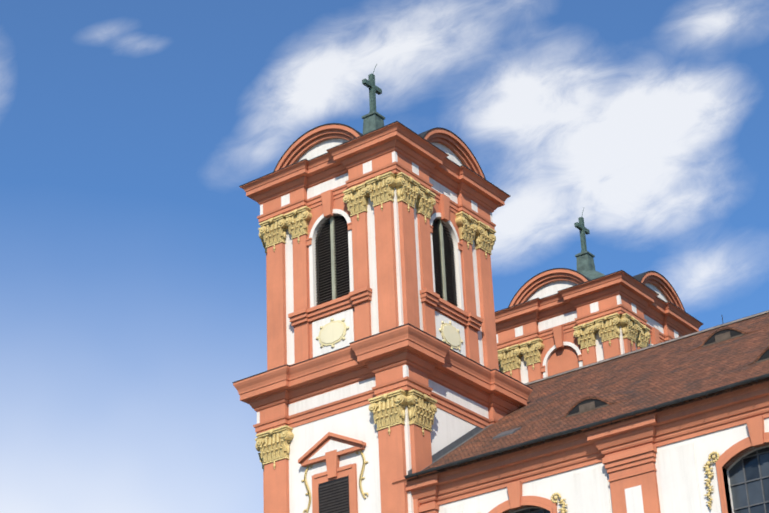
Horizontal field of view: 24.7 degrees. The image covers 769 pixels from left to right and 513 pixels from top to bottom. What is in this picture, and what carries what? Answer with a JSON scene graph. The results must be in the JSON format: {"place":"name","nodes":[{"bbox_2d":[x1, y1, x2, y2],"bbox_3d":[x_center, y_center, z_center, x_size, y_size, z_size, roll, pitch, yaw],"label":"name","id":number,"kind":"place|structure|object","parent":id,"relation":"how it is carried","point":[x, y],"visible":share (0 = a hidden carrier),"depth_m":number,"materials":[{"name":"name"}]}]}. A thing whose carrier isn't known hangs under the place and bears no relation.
{"place":"outdoors","nodes":[
{"label":"outdoors","id":0,"kind":"place"},
{"bbox_2d":[0,0,768,512],"label":"sky","id":1,"kind":"structure","parent":0,"point":[133,294],"materials":[{"name":"blue"}]},
{"label":"ground","id":2,"kind":"structure","parent":0,"visible":0},
{"bbox_2d":[232,121,532,512],"bbox_3d":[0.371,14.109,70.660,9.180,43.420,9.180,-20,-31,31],"label":"tower","id":3,"kind":"structure","parent":2,"relation":"on","point":[371,383],"depth_m":73.31,"materials":[{"name":"paint"}]},
{"bbox_2d":[361,64,384,134],"bbox_3d":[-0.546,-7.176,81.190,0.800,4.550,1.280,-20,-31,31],"label":"cross","id":4,"kind":"object","parent":3,"relation":"attached to","point":[373,119],"visible":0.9,"depth_m":80.77,"materials":[{"name":"green metal"}]},
{"bbox_2d":[392,381,768,512],"bbox_3d":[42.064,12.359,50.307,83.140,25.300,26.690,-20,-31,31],"label":"nave wall","id":5,"kind":"structure","parent":2,"relation":"on","point":[709,455],"depth_m":62.05,"materials":[{"name":"white paint"}]},
{"bbox_2d":[404,310,768,481],"bbox_3d":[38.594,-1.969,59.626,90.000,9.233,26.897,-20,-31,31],"label":"roof","id":6,"kind":"structure","parent":5,"relation":"on","point":[731,356],"depth_m":69.01,"materials":[{"name":"brown tile"}]},
{"bbox_2d":[495,268,702,383],"bbox_3d":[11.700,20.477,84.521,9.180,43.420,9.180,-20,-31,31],"label":"tower","id":7,"kind":"structure","parent":2,"relation":"on","point":[551,322],"depth_m":89.65,"materials":[{"name":"paint"}]},
{"bbox_2d":[574,208,595,272],"bbox_3d":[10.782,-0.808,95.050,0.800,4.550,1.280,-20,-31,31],"label":"cross","id":8,"kind":"object","parent":7,"relation":"attached to","point":[585,260],"visible":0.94,"depth_m":94.45,"materials":[{"name":"green metal"}]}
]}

